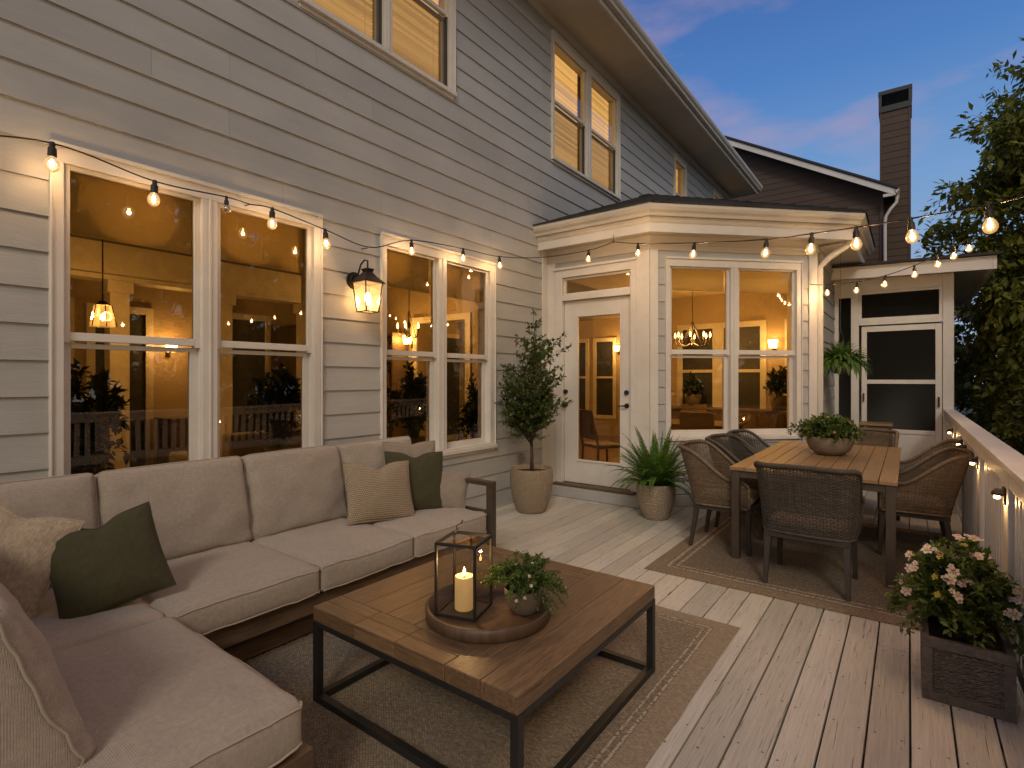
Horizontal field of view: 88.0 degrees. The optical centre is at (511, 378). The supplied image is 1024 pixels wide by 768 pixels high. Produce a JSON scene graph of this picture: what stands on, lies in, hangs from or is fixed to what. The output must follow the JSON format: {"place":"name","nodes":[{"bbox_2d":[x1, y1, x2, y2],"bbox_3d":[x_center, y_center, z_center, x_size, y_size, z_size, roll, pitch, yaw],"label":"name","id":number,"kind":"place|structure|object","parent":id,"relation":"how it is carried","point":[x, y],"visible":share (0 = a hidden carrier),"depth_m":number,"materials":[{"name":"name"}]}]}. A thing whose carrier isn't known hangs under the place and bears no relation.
{"place":"outdoors","nodes":[
{"label":"outdoors","id":0,"kind":"place"},
{"bbox_2d":[455,373,477,440],"bbox_3d":[-0.444,0.489,6.644,0.503,1.122,0.499,0,0,-18],"label":"houseplant","id":1,"kind":"object","parent":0,"point":[469,419],"visible":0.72,"depth_m":6.57,"materials":[{"name":"green plant"}]},
{"bbox_2d":[671,419,746,428],"bbox_3d":[2.604,1.020,7.824,1.400,0.760,0.950,0,0,37],"label":"indoor table","id":2,"kind":"object","parent":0,"point":[676,423],"visible":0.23,"depth_m":7.53,"materials":[{"name":"brown wood"}]},
{"bbox_2d":[724,84,911,520],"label":"neighbor house","id":3,"kind":"structure","parent":0,"point":[783,178],"depth_m":16.82,"materials":[{"name":"brown"}]},
{"bbox_2d":[622,0,1023,383],"label":"sky","id":4,"kind":"structure","parent":0,"point":[804,79],"materials":[{"name":"blue"}]},
{"bbox_2d":[859,421,892,446],"bbox_3d":[5.012,1.055,7.303,0.380,0.890,0.400,0,0,37],"label":"wicker chair","id":5,"kind":"object","parent":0,"point":[879,425],"visible":0.12,"depth_m":7.18,"materials":[{"name":"brown wicker"}]},
{"bbox_2d":[767,399,1006,767],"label":"ground","id":6,"kind":"structure","parent":0,"point":[910,745],"depth_m":7.14,"materials":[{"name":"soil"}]},
{"bbox_2d":[0,0,1001,508],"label":"house","id":7,"kind":"structure","parent":6,"relation":"on","point":[524,138],"depth_m":5.91,"materials":[{"name":"grey wood"}]},
{"bbox_2d":[88,239,116,327],"bbox_3d":[-3.805,-0.965,4.931,0.227,0.971,0.198,0,0,37],"label":"pendant lantern","id":8,"kind":"object","parent":7,"relation":"hanging from","point":[96,317],"visible":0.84,"depth_m":4.93,"materials":[{"name":"yellow metal"}]},
{"bbox_2d":[95,311,144,470],"bbox_3d":[-5.083,0.265,6.892,0.004,2.230,0.550,0,0,37],"label":"night window pane","id":9,"kind":"structure","parent":7,"relation":"in","point":[137,321],"depth_m":7.03,"materials":[{"name":"glass"}]},
{"bbox_2d":[165,345,176,356],"bbox_3d":[-4.671,-0.395,7.280,0.216,0.190,0.150,0,0,59],"label":"wall sconce","id":10,"kind":"object","parent":7,"relation":"attached to","point":[167,354],"depth_m":7.27,"materials":[{"name":"white metal"}]},
{"bbox_2d":[48,139,322,476],"bbox_3d":[-2.116,-0.250,3.671,0.215,2.151,1.713,0,0,37],"label":"window","id":11,"kind":"structure","parent":7,"relation":"in","point":[89,196],"depth_m":3.58,"materials":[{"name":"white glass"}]},
{"bbox_2d":[169,427,300,462],"bbox_3d":[-2.579,0.915,6.236,1.000,0.730,2.260,0,0,37],"label":"railing","id":12,"kind":"object","parent":7,"relation":"on","point":[240,444],"visible":0.08,"depth_m":5.34,"materials":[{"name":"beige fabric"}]},
{"bbox_2d":[232,319,264,432],"bbox_3d":[-4.200,0.240,8.073,0.004,2.280,0.900,0,0,37],"label":"night window pane","id":13,"kind":"structure","parent":7,"relation":"in","point":[244,367],"depth_m":8.17,"materials":[{"name":"glass"}]},
{"bbox_2d":[0,135,612,268],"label":"string lights","id":14,"kind":"object","parent":7,"relation":"hanging from","point":[51,153],"visible":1,"depth_m":3.54,"materials":[{"name":"black rubber"}]},
{"bbox_2d":[346,259,385,313],"bbox_3d":[-1.243,-0.786,4.513,0.256,0.453,0.210,0,0,37],"label":"wall lantern","id":15,"kind":"object","parent":7,"relation":"attached to","point":[367,276],"depth_m":4.51,"materials":[{"name":"brown metal"}]},
{"bbox_2d":[297,0,456,100],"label":"window","id":16,"kind":"structure","parent":7,"relation":"in","point":[418,37],"depth_m":5.22,"materials":[{"name":"white glass"}]},
{"bbox_2d":[402,335,412,347],"bbox_3d":[-1.589,-0.565,8.207,0.150,0.190,0.216,0,0,59],"label":"wall sconce","id":17,"kind":"object","parent":7,"relation":"attached to","point":[408,341],"depth_m":8.15,"materials":[{"name":"white glass"}]},
{"bbox_2d":[397,311,418,338],"bbox_3d":[-1.380,-0.992,7.162,0.311,0.916,0.308,0,0,37],"label":"chandelier","id":18,"kind":"object","parent":7,"relation":"hanging from","point":[408,333],"visible":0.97,"depth_m":7.13,"materials":[{"name":"brown metal"}]},
{"bbox_2d":[380,232,496,458],"bbox_3d":[-0.749,-0.250,5.498,0.215,2.151,1.656,0,0,37],"label":"window","id":19,"kind":"structure","parent":7,"relation":"in","point":[474,279],"depth_m":5.42,"materials":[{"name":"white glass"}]},
{"bbox_2d":[447,338,458,434],"bbox_3d":[-1.295,0.240,11.957,0.004,2.280,1.000,0,0,37],"label":"night window pane","id":20,"kind":"structure","parent":7,"relation":"in","point":[452,343],"depth_m":11.90,"materials":[{"name":"glass"}]},
{"bbox_2d":[518,453,524,462],"bbox_3d":[0.126,0.980,6.512,0.058,0.120,0.100,0,0,37],"label":"outdoor outlet","id":21,"kind":"object","parent":7,"relation":"attached to","point":[521,457],"visible":1,"depth_m":6.48,"materials":[{"name":"grey plastic"}]},
{"bbox_2d":[579,343,584,408],"bbox_3d":[1.580,0.000,13.551,0.700,1.800,0.004,0,0,37],"label":"night window pane","id":22,"kind":"structure","parent":7,"relation":"in","point":[581,345],"depth_m":13.41,"materials":[{"name":"glass"}]},
{"bbox_2d":[551,29,620,201],"bbox_3d":[1.094,-3.780,7.962,0.215,1.770,2.083,0,0,37],"label":"window","id":23,"kind":"structure","parent":7,"relation":"in","point":[600,121],"depth_m":7.89,"materials":[{"name":"white glass"}]},
{"bbox_2d":[562,296,629,489],"bbox_3d":[1.048,0.170,6.619,0.939,2.330,0.124,0,0,37],"label":"door","id":24,"kind":"structure","parent":7,"relation":"in","point":[577,470],"depth_m":6.68,"materials":[{"name":"white wood"}]},
{"bbox_2d":[579,409,619,461],"bbox_3d":[1.232,0.915,7.451,0.544,0.971,0.460,0,0,-23],"label":"indoor chair","id":25,"kind":"object","parent":7,"relation":"on","point":[587,427],"visible":0.7,"depth_m":7.33,"materials":[{"name":"brown wood"}]},
{"bbox_2d":[597,341,612,414],"bbox_3d":[2.281,0.000,13.027,0.450,1.800,0.004,0,0,37],"label":"night window pane","id":26,"kind":"structure","parent":7,"relation":"in","point":[604,349],"depth_m":13.02,"materials":[{"name":"glass"}]},
{"bbox_2d":[614,346,619,353],"bbox_3d":[2.533,-0.685,12.717,0.150,0.190,0.216,0,0,59],"label":"wall sconce","id":27,"kind":"object","parent":7,"relation":"attached to","point":[616,348],"depth_m":12.65,"materials":[{"name":"white glass"}]},
{"bbox_2d":[673,153,686,195],"bbox_3d":[3.458,-3.825,11.124,0.215,1.520,0.750,0,0,37],"label":"window","id":28,"kind":"structure","parent":7,"relation":"in","point":[680,176],"depth_m":11.32,"materials":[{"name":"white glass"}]},
{"bbox_2d":[674,291,710,346],"bbox_3d":[2.709,-0.952,7.964,0.489,0.956,0.489,0,0,3],"label":"chandelier","id":29,"kind":"object","parent":7,"relation":"hanging from","point":[692,339],"visible":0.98,"depth_m":7.95,"materials":[{"name":"brown metal"}]},
{"bbox_2d":[679,404,706,429],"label":"indoor chair","id":30,"kind":"object","parent":7,"relation":"on","point":[692,406],"visible":0.29,"depth_m":8.79,"materials":[{"name":"brown wood"}]},
{"bbox_2d":[679,412,714,429],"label":"indoor chair","id":31,"kind":"object","parent":7,"relation":"on","point":[696,420],"visible":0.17,"depth_m":6.79,"materials":[{"name":"brown wood"}]},
{"bbox_2d":[683,329,711,406],"bbox_3d":[3.226,-0.150,9.223,0.520,1.400,0.004,0,0,37],"label":"night window pane","id":32,"kind":"structure","parent":7,"relation":"in","point":[688,363],"depth_m":9.18,"materials":[{"name":"glass"}]},
{"bbox_2d":[712,188,723,198],"bbox_3d":[5.177,-3.845,13.423,0.215,1.560,1.150,0,0,37],"label":"window","id":33,"kind":"structure","parent":7,"relation":"in","point":[715,195],"depth_m":13.14,"materials":[{"name":"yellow glass"}]},
{"bbox_2d":[671,406,779,429],"bbox_3d":[3.627,0.945,8.607,2.340,0.910,0.470,0,0,37],"label":"dining table","id":34,"kind":"object","parent":7,"relation":"on","point":[754,418],"visible":0.13,"depth_m":8.29,"materials":[{"name":"brown wood"}]},
{"bbox_2d":[682,371,704,405],"bbox_3d":[3.057,0.181,8.890,0.380,0.616,0.410,0,0,-9],"label":"houseplant","id":35,"kind":"object","parent":34,"relation":"on","point":[693,386],"visible":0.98,"depth_m":8.83,"materials":[{"name":"green plant"}]},
{"bbox_2d":[762,365,786,410],"bbox_3d":[3.995,0.144,7.943,0.479,0.690,0.456,0,0,-30],"label":"houseplant","id":36,"kind":"object","parent":34,"relation":"on","point":[777,384],"visible":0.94,"depth_m":7.86,"materials":[{"name":"green plant"}]},
{"bbox_2d":[664,256,803,443],"bbox_3d":[2.648,-0.330,6.398,1.758,2.190,0.215,0,0,-8],"label":"window","id":37,"kind":"structure","parent":7,"relation":"in","point":[681,273],"depth_m":6.38,"materials":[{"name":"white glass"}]},
{"bbox_2d":[724,326,759,408],"bbox_3d":[3.807,-0.150,8.789,0.570,1.400,0.004,0,0,37],"label":"night window pane","id":38,"kind":"structure","parent":7,"relation":"in","point":[749,337],"depth_m":8.71,"materials":[{"name":"glass"}]},
{"bbox_2d":[768,339,777,349],"bbox_3d":[4.155,-0.515,8.407,0.150,0.190,0.216,0,0,59],"label":"wall sconce","id":39,"kind":"object","parent":7,"relation":"attached to","point":[772,344],"depth_m":8.34,"materials":[{"name":"white glass"}]},
{"bbox_2d":[772,411,786,428],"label":"indoor chair","id":40,"kind":"object","parent":7,"relation":"on","point":[780,420],"visible":0.09,"depth_m":6.92,"materials":[{"name":"brown wood"}]},
{"bbox_2d":[616,195,1023,258],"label":"string lights","id":41,"kind":"object","parent":7,"relation":"hanging from","point":[988,214],"visible":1,"depth_m":3.19,"materials":[{"name":"black rubber"}]},
{"bbox_2d":[823,254,873,380],"bbox_3d":[4.339,-0.803,7.010,0.725,1.693,0.739,0,0,37],"label":"hanging fern","id":42,"kind":"object","parent":7,"relation":"hanging from","point":[841,359],"visible":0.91,"depth_m":6.88,"materials":[{"name":"green plant"}]},
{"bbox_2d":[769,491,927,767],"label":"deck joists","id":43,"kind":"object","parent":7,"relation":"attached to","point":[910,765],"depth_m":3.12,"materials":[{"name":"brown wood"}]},
{"bbox_2d":[485,490,1023,767],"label":"deck","id":44,"kind":"structure","parent":43,"relation":"on","point":[733,715],"depth_m":2.67,"materials":[{"name":"wood"}]},
{"bbox_2d":[243,605,739,767],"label":"outdoor rug","id":45,"kind":"object","parent":44,"relation":"on","point":[444,727],"visible":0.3,"depth_m":2.40,"materials":[{"name":"fabric"}]},
{"bbox_2d":[0,436,495,767],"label":"sectional sofa","id":46,"kind":"object","parent":45,"relation":"on","point":[264,551],"visible":0.76,"depth_m":2.56,"materials":[{"name":"fabric"}]},
{"bbox_2d":[0,506,85,619],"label":"throw pillow","id":47,"kind":"object","parent":46,"relation":"on","point":[27,547],"visible":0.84,"depth_m":2.27,"materials":[{"name":"fabric"}]},
{"bbox_2d":[50,501,176,618],"bbox_3d":[-1.839,0.839,2.418,0.428,0.428,0.153,-17,-14,-38],"label":"throw pillow","id":48,"kind":"object","parent":46,"relation":"on","point":[119,559],"visible":0.94,"depth_m":2.37,"materials":[{"name":"green fabric"}]},
{"bbox_2d":[343,460,414,525],"bbox_3d":[-0.968,0.826,3.882,0.507,0.448,0.174,3,-26,-34],"label":"throw pillow","id":49,"kind":"object","parent":46,"relation":"on","point":[382,493],"visible":1,"depth_m":3.81,"materials":[{"name":"beige fabric"}]},
{"bbox_2d":[382,440,434,464],"bbox_3d":[-0.835,0.761,4.395,0.488,0.488,0.135,4,-16,-36],"label":"throw pillow","id":50,"kind":"object","parent":46,"relation":"on","point":[416,449],"visible":0.24,"depth_m":4.40,"materials":[{"name":"beige fabric"}]},
{"bbox_2d":[384,451,443,509],"bbox_3d":[-0.762,0.815,4.190,0.488,0.488,0.166,4,-22,-28],"label":"throw pillow","id":51,"kind":"object","parent":46,"relation":"on","point":[425,472],"visible":0.6,"depth_m":4.16,"materials":[{"name":"green fabric"}]},
{"bbox_2d":[440,470,470,507],"bbox_3d":[-0.519,0.901,4.283,0.328,0.328,0.133,7,-22,0],"label":"throw pillow","id":52,"kind":"object","parent":46,"relation":"on","point":[453,490],"visible":0.63,"depth_m":4.24,"materials":[{"name":"beige fabric"}]},
{"bbox_2d":[313,544,654,767],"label":"coffee table","id":53,"kind":"object","parent":45,"relation":"on","point":[516,683],"visible":0.73,"depth_m":2.25,"materials":[{"name":"brown wood"}]},
{"bbox_2d":[425,579,550,643],"bbox_3d":[-0.105,1.022,2.364,0.556,0.056,0.556,0,0,37],"label":"serving tray","id":54,"kind":"object","parent":53,"relation":"on","point":[498,621],"visible":0.66,"depth_m":2.24,"materials":[{"name":"brown wood"}]},
{"bbox_2d":[434,520,491,621],"bbox_3d":[-0.214,0.837,2.377,0.195,0.399,0.195,0,0,20],"label":"candle lantern","id":55,"kind":"object","parent":54,"relation":"on","point":[474,614],"visible":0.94,"depth_m":2.32,"materials":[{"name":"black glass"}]},
{"bbox_2d":[455,567,472,611],"bbox_3d":[-0.214,0.936,2.377,0.084,0.187,0.084,0,0,37],"label":"candle","id":56,"kind":"object","parent":55,"relation":"in","point":[464,591],"visible":0.96,"depth_m":2.34,"materials":[{"name":"wax"}]},
{"bbox_2d":[480,549,567,616],"bbox_3d":[0.068,0.900,2.369,0.413,0.275,0.399,0,0,37],"label":"tray plant","id":57,"kind":"object","parent":54,"relation":"on","point":[525,586],"visible":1,"depth_m":2.32,"materials":[{"name":"green plant"}]},
{"bbox_2d":[494,308,573,513],"bbox_3d":[0.208,0.345,5.949,0.885,2.310,1.022,0,0,37],"label":"potted tree","id":58,"kind":"object","parent":44,"relation":"on","point":[531,484],"visible":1,"depth_m":5.82,"materials":[{"name":"green plant"}]},
{"bbox_2d":[603,424,693,520],"bbox_3d":[1.518,0.994,5.671,1.046,1.013,1.013,0,0,-9],"label":"potted fern","id":59,"kind":"object","parent":44,"relation":"on","point":[654,471],"visible":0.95,"depth_m":5.58,"materials":[{"name":"green plant"}]},
{"bbox_2d":[645,510,958,629],"bbox_3d":[2.642,1.490,4.611,2.053,0.012,2.615,0,0,37],"label":"outdoor rug","id":60,"kind":"object","parent":44,"relation":"on","point":[808,573],"visible":0.54,"depth_m":4.17,"materials":[{"name":"beige fabric"}]},
{"bbox_2d":[678,439,762,556],"bbox_3d":[1.886,1.039,4.829,0.642,0.898,0.669,0,0,35],"label":"wicker chair","id":61,"kind":"object","parent":60,"relation":"on","point":[700,470],"visible":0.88,"depth_m":4.66,"materials":[{"name":"wicker"}]},
{"bbox_2d":[705,433,782,526],"bbox_3d":[2.345,1.039,5.393,0.642,0.898,0.669,0,0,39],"label":"wicker chair","id":62,"kind":"object","parent":60,"relation":"on","point":[716,441],"visible":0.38,"depth_m":5.61,"materials":[{"name":"wicker"}]},
{"bbox_2d":[727,429,796,507],"bbox_3d":[2.752,1.039,5.871,0.642,0.898,0.669,0,0,37],"label":"wicker chair","id":63,"kind":"object","parent":60,"relation":"on","point":[736,433],"visible":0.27,"depth_m":6.14,"materials":[{"name":"wicker"}]},
{"bbox_2d":[754,461,864,601],"bbox_3d":[2.154,1.039,3.844,0.669,0.898,0.642,0,0,38],"label":"wicker chair","id":64,"kind":"object","parent":60,"relation":"on","point":[817,525],"visible":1,"depth_m":3.65,"materials":[{"name":"wicker"}]},
{"bbox_2d":[730,440,900,588],"bbox_3d":[2.952,1.109,4.991,1.126,0.758,2.330,0,0,37],"label":"dining table","id":65,"kind":"object","parent":60,"relation":"on","point":[876,465],"visible":0.69,"depth_m":4.39,"materials":[{"name":"brown wood"}]},
{"bbox_2d":[786,412,866,455],"bbox_3d":[3.010,0.519,5.108,0.683,0.420,0.606,0,0,37],"label":"bowl planter","id":66,"kind":"object","parent":65,"relation":"on","point":[829,435],"visible":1,"depth_m":4.97,"materials":[{"name":"stone"}]},
{"bbox_2d":[884,439,966,532],"bbox_3d":[3.983,1.039,5.140,0.642,0.898,0.668,0,0,36],"label":"wicker chair","id":67,"kind":"object","parent":60,"relation":"on","point":[931,449],"visible":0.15,"depth_m":5.31,"materials":[{"name":"wicker"}]},
{"bbox_2d":[877,447,973,560],"bbox_3d":[3.506,1.039,4.527,0.642,0.898,0.668,0,0,34],"label":"wicker chair","id":68,"kind":"object","parent":60,"relation":"on","point":[928,505],"visible":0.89,"depth_m":4.32,"materials":[{"name":"wicker"}]},
{"bbox_2d":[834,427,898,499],"bbox_3d":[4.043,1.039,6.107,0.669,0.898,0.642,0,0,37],"label":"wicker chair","id":69,"kind":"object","parent":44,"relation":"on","point":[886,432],"visible":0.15,"depth_m":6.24,"materials":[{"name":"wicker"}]},
{"bbox_2d":[883,533,1023,723],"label":"flower planter","id":70,"kind":"object","parent":44,"relation":"on","point":[968,659],"visible":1,"depth_m":2.46,"materials":[{"name":"grey wood"}]},
{"bbox_2d":[943,409,1023,693],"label":"railing","id":71,"kind":"object","parent":44,"relation":"on","point":[982,512],"visible":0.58,"depth_m":3.26,"materials":[{"name":"white wood"}]},
{"bbox_2d":[955,439,962,444],"bbox_3d":[4.116,0.603,4.888,0.056,0.085,0.094,0,0,37],"label":"step light","id":72,"kind":"object","parent":71,"relation":"attached to","point":[958,442],"visible":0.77,"depth_m":4.86,"materials":[{"name":"brown metal"}]},
{"bbox_2d":[968,456,977,468],"bbox_3d":[3.314,0.603,3.815,0.056,0.085,0.094,0,0,37],"label":"step light","id":73,"kind":"object","parent":71,"relation":"attached to","point":[972,460],"visible":1,"depth_m":3.79,"materials":[{"name":"brown metal"}]},
{"bbox_2d":[991,486,1005,504],"bbox_3d":[2.511,0.603,2.742,0.056,0.085,0.094,0,0,37],"label":"step light","id":74,"kind":"object","parent":71,"relation":"attached to","point":[997,493],"visible":1,"depth_m":2.72,"materials":[{"name":"brown metal"}]},
{"bbox_2d":[861,323,941,468],"bbox_3d":[5.608,0.350,7.662,0.939,2.240,0.101,0,0,37],"label":"screen door","id":75,"kind":"structure","parent":7,"relation":"in","point":[904,389],"depth_m":7.64,"materials":[{"name":"white wood"}]},
{"bbox_2d":[810,210,1023,295],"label":"string lights","id":76,"kind":"object","parent":7,"relation":"hanging from","point":[937,260],"visible":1,"depth_m":5.52,"materials":[{"name":"black rubber"}]},
{"bbox_2d":[914,37,1023,455],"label":"broadleaf tree","id":77,"kind":"object","parent":6,"relation":"on","point":[999,329],"visible":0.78,"depth_m":8.77,"materials":[{"name":"green plant"}]},
{"bbox_2d":[954,234,1022,434],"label":"broadleaf tree","id":78,"kind":"object","parent":6,"relation":"on","point":[964,390],"visible":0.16,"depth_m":13.54,"materials":[{"name":"green plant"}]},
{"bbox_2d":[989,380,1023,450],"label":"broadleaf tree","id":79,"kind":"object","parent":6,"relation":"on","point":[1008,431],"visible":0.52,"depth_m":7.18,"materials":[{"name":"green plant"}]},
{"bbox_3d":[-2.933,1.175,3.592,0.320,0.449,0.320,0,0,37],"label":"plant stand","id":80,"kind":"object","parent":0,"visible":0},
{"bbox_2d":[71,358,136,474],"bbox_3d":[-2.961,0.401,3.589,0.781,1.097,0.722,0,0,37],"label":"houseplant","id":81,"kind":"object","parent":80,"relation":"on","point":[95,415],"visible":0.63,"depth_m":3.57,"materials":[{"name":"green plant"}]},
{"bbox_3d":[-2.277,1.151,5.137,0.320,0.499,0.320,0,0,37],"label":"plant stand","id":82,"kind":"object","parent":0,"visible":0},
{"bbox_2d":[242,362,300,452],"bbox_3d":[-2.278,0.370,5.136,0.640,1.060,0.729,0,0,-24],"label":"houseplant","id":83,"kind":"object","parent":82,"relation":"on","point":[276,403],"visible":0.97,"depth_m":5.05,"materials":[{"name":"green plant"}]},
{"bbox_3d":[-1.129,1.151,6.088,0.320,0.499,0.320,0,0,37],"label":"plant stand","id":84,"kind":"object","parent":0,"visible":0},
{"bbox_2d":[387,361,447,443],"bbox_3d":[-1.125,0.344,6.074,0.723,1.112,0.676,0,0,37],"label":"houseplant","id":85,"kind":"object","parent":84,"relation":"on","point":[410,409],"visible":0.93,"depth_m":6.00,"materials":[{"name":"green plant"}]}
]}

